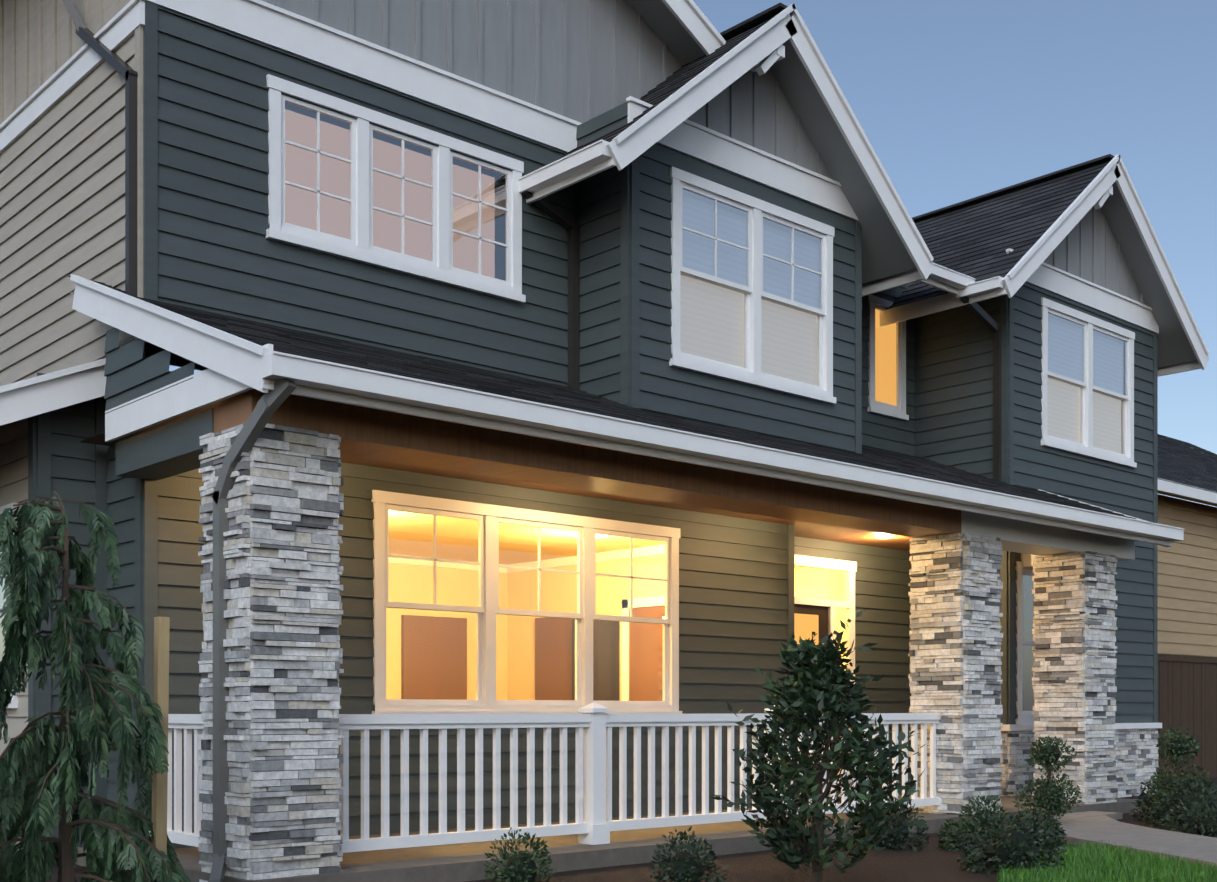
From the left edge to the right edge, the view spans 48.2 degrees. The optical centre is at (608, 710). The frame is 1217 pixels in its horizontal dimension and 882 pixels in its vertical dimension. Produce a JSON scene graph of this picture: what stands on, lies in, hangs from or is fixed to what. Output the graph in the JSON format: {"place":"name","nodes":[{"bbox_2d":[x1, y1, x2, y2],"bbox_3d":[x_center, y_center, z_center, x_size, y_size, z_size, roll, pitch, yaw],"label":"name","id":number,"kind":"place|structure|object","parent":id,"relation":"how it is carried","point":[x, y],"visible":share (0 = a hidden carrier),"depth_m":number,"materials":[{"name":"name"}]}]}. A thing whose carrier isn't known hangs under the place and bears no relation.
{"place":"outdoors","nodes":[
{"label":"outdoors","id":0,"kind":"place"},
{"bbox_2d":[6,777,1216,881],"bbox_3d":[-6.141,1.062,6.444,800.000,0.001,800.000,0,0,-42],"label":"ground","id":1,"kind":"structure","parent":0,"point":[931,861],"depth_m":9.09,"materials":[{"name":"brown soil"}]},
{"bbox_2d":[0,491,190,881],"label":"weeping tree","id":2,"kind":"object","parent":1,"relation":"on","point":[36,785],"visible":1,"depth_m":6.27,"materials":[{"name":"green plant"}]},
{"bbox_2d":[151,617,169,860],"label":"tree stakes","id":3,"kind":"object","parent":1,"relation":"on","point":[161,699],"visible":0.78,"depth_m":6.63,"materials":[{"name":"brown wood"}]},
{"bbox_2d":[198,422,343,881],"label":"stone column","id":4,"kind":"structure","parent":1,"relation":"on","point":[283,612],"depth_m":7.72,"materials":[{"name":"grey stone"}]},
{"bbox_2d":[484,828,554,881],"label":"plant","id":5,"kind":"object","parent":1,"relation":"on","point":[520,866],"visible":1,"depth_m":8.15,"materials":[{"name":"green plant"}]},
{"bbox_2d":[386,510,664,700],"bbox_3d":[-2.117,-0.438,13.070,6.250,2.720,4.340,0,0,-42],"label":"window glass","id":6,"kind":"object","parent":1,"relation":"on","point":[398,682],"depth_m":15.76,"materials":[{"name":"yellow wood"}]},
{"bbox_2d":[63,0,1001,881],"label":"downspouts","id":7,"kind":"object","parent":1,"relation":"on","point":[263,412],"visible":0.77,"depth_m":9.13,"materials":[{"name":"grey metal"}]},
{"bbox_2d":[0,0,1158,864],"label":"house walls","id":8,"kind":"structure","parent":1,"relation":"on","point":[534,84],"depth_m":11.13,"materials":[{"name":"grey wood"}]},
{"bbox_2d":[0,502,18,707],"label":"bump-out window","id":9,"kind":"structure","parent":8,"relation":"attached to","point":[14,702],"depth_m":9.77,"materials":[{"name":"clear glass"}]},
{"bbox_2d":[265,74,525,303],"bbox_3d":[-1.659,-3.973,10.612,2.340,1.170,0.305,0,0,-42],"label":"triple window","id":10,"kind":"structure","parent":8,"relation":"attached to","point":[357,192],"depth_m":10.52,"materials":[{"name":"white glass"}]},
{"bbox_2d":[371,490,681,713],"bbox_3d":[-0.582,-0.808,11.448,3.300,1.740,0.105,0,0,-42],"label":"window","id":11,"kind":"structure","parent":8,"relation":"attached to","point":[489,517],"depth_m":11.27,"materials":[{"name":"white glass"}]},
{"bbox_2d":[285,0,1003,298],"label":"roof","id":12,"kind":"structure","parent":8,"relation":"attached to","point":[685,31],"depth_m":12.22,"materials":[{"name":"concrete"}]},
{"bbox_2d":[476,2,933,296],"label":"roof gable","id":13,"kind":"structure","parent":8,"relation":"on","point":[778,41],"depth_m":12.29,"materials":[{"name":"wood"}]},
{"bbox_2d":[669,166,835,404],"bbox_3d":[1.305,-3.758,12.252,2.180,1.680,0.155,0,0,-42],"label":"window","id":14,"kind":"structure","parent":8,"relation":"attached to","point":[727,241],"depth_m":12.20,"materials":[{"name":"white glass"}]},
{"bbox_2d":[794,555,856,796],"bbox_3d":[2.191,-0.358,14.675,1.480,2.600,0.100,0,0,-42],"label":"entry door","id":15,"kind":"structure","parent":8,"relation":"attached to","point":[811,615],"depth_m":14.82,"materials":[{"name":"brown wood"}]},
{"bbox_2d":[867,294,908,420],"bbox_3d":[3.181,-4.028,15.564,0.720,1.320,0.105,0,0,-42],"label":"recess window","id":16,"kind":"structure","parent":8,"relation":"attached to","point":[887,370],"depth_m":15.61,"materials":[{"name":"white glass"}]},
{"bbox_2d":[1015,561,1036,723],"bbox_3d":[5.232,-0.753,15.924,2.150,1.810,0.355,0,0,-42],"label":"bay window","id":17,"kind":"structure","parent":8,"relation":"attached to","point":[1025,597],"depth_m":15.30,"materials":[{"name":"white glass"}]},
{"bbox_2d":[880,154,1209,376],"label":"roof gable","id":18,"kind":"structure","parent":8,"relation":"attached to","point":[1032,223],"depth_m":16.16,"materials":[{"name":"wood"}]},
{"bbox_2d":[1040,297,1136,467],"bbox_3d":[5.700,-3.858,16.211,2.170,1.680,0.155,0,0,-42],"label":"bay window","id":19,"kind":"structure","parent":8,"relation":"attached to","point":[1082,359],"depth_m":16.17,"materials":[{"name":"white glass"}]},
{"bbox_2d":[76,389,1143,881],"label":"porch","id":20,"kind":"object","parent":1,"relation":"on","point":[370,437],"visible":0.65,"depth_m":9.47,"materials":[{"name":"brown wood"}]},
{"bbox_2d":[149,702,941,852],"bbox_3d":[-0.015,0.439,10.777,6.775,1.005,1.700,0,0,-42],"label":"porch railing","id":21,"kind":"object","parent":20,"relation":"attached to","point":[593,723],"visible":0.6,"depth_m":9.37,"materials":[{"name":"white wood"}]},
{"bbox_2d":[66,274,1184,547],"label":"porch roof","id":22,"kind":"structure","parent":20,"relation":"on","point":[234,356],"depth_m":8.91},
{"bbox_2d":[649,826,727,881],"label":"plant","id":23,"kind":"object","parent":1,"relation":"on","point":[684,866],"visible":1,"depth_m":8.09,"materials":[{"name":"green plant"}]},
{"bbox_2d":[788,826,828,857],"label":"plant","id":24,"kind":"object","parent":1,"relation":"on","point":[798,848],"visible":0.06,"depth_m":9.76,"materials":[{"name":"green plant"}]},
{"bbox_2d":[711,610,926,881],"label":"laurel shrub","id":25,"kind":"object","parent":1,"relation":"on","point":[832,699],"visible":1,"depth_m":7.89,"materials":[{"name":"green plant"}]},
{"bbox_2d":[794,566,844,772],"bbox_3d":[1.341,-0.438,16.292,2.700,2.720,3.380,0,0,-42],"label":"door glass","id":26,"kind":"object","parent":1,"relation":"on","point":[815,583],"depth_m":16.84,"materials":[{"name":"glass"}]},
{"bbox_2d":[857,799,929,850],"bbox_3d":[2.201,0.953,10.508,0.536,0.564,0.560,0,0,-42],"label":"mound shrub","id":27,"kind":"object","parent":1,"relation":"on","point":[896,838],"visible":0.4,"depth_m":10.38,"materials":[{"name":"green plant"}]},
{"bbox_2d":[908,533,1002,814],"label":"stone column","id":28,"kind":"structure","parent":1,"relation":"on","point":[955,584],"depth_m":12.42,"materials":[{"name":"grey stone"}]},
{"bbox_2d":[937,818,984,851],"bbox_3d":[2.695,1.006,10.367,0.387,0.391,0.387,0,0,10],"label":"plant","id":29,"kind":"object","parent":1,"relation":"on","point":[955,835],"visible":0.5,"depth_m":10.32,"materials":[{"name":"green plant"}]},
{"bbox_2d":[959,792,1007,835],"bbox_3d":[3.174,0.953,11.489,0.481,0.553,0.500,0,0,11],"label":"mound shrub","id":30,"kind":"object","parent":1,"relation":"on","point":[984,811],"visible":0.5,"depth_m":11.44,"materials":[{"name":"green plant"}]},
{"bbox_2d":[952,810,1067,874],"bbox_3d":[2.683,0.943,8.993,0.753,0.589,0.705,0,0,-42],"label":"mound shrub","id":31,"kind":"object","parent":1,"relation":"on","point":[1012,845],"visible":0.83,"depth_m":8.87,"materials":[{"name":"green plant"}]},
{"bbox_2d":[1001,810,1067,846],"bbox_3d":[3.358,0.986,10.679,0.586,0.425,0.512,0,0,-42],"label":"mound shrub","id":32,"kind":"object","parent":1,"relation":"on","point":[1056,822],"visible":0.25,"depth_m":10.60,"materials":[{"name":"green plant"}]},
{"bbox_2d":[1012,736,1082,820],"bbox_3d":[3.894,0.638,12.053,0.578,0.847,0.552,0,0,-42],"label":"topiary","id":33,"kind":"object","parent":1,"relation":"on","point":[1049,796],"visible":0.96,"depth_m":11.96,"materials":[{"name":"green plant"}]},
{"bbox_2d":[1032,551,1117,803],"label":"stone column","id":34,"kind":"structure","parent":1,"relation":"on","point":[1074,648],"depth_m":13.87,"materials":[{"name":"grey stone"}]},
{"bbox_2d":[999,723,1161,797],"bbox_3d":[5.286,0.607,16.585,3.545,0.910,1.305,0,0,-42],"label":"stone wainscot","id":35,"kind":"object","parent":1,"relation":"on","point":[1136,750],"visible":0.42,"depth_m":16.66,"materials":[{"name":"grey stone"}]},
{"bbox_2d":[996,840,1216,881],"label":"lawn","id":36,"kind":"structure","parent":1,"relation":"on","point":[1095,863],"depth_m":8.72,"materials":[{"name":"green plant"}]},
{"bbox_2d":[1014,811,1216,868],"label":"entry walkway","id":37,"kind":"structure","parent":1,"relation":"on","point":[1091,826],"depth_m":10.76,"materials":[{"name":"concrete"}]},
{"bbox_2d":[1129,780,1164,820],"bbox_3d":[5.317,0.914,13.114,0.559,0.545,0.559,0,0,-42],"label":"mound shrub","id":38,"kind":"object","parent":1,"relation":"on","point":[1141,797],"visible":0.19,"depth_m":13.13,"materials":[{"name":"green plant"}]},
{"bbox_2d":[1142,776,1216,829],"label":"mound shrub","id":39,"kind":"object","parent":1,"relation":"on","point":[1188,797],"visible":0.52,"depth_m":12.30,"materials":[{"name":"green plant"}]},
{"bbox_2d":[1148,727,1211,814],"bbox_3d":[5.353,0.604,12.738,0.592,0.914,0.545,0,0,4],"label":"topiary","id":40,"kind":"object","parent":1,"relation":"on","point":[1177,747],"visible":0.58,"depth_m":12.69,"materials":[{"name":"green plant"}]},
{"bbox_2d":[1156,654,1216,780],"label":"side fence","id":41,"kind":"object","parent":1,"relation":"on","point":[1187,691],"visible":0.25,"depth_m":21.25,"materials":[{"name":"brown wood"}]},
{"bbox_2d":[1163,798,1216,837],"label":"mound shrub","id":42,"kind":"object","parent":1,"relation":"on","point":[1204,822],"visible":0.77,"depth_m":11.46,"materials":[{"name":"green plant"}]},
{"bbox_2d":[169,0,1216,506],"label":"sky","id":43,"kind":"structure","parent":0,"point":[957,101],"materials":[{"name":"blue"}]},
{"bbox_2d":[1158,434,1216,656],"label":"neighbour house","id":44,"kind":"structure","parent":0,"point":[1187,595],"depth_m":23.45,"materials":[{"name":"wood"}]}
]}

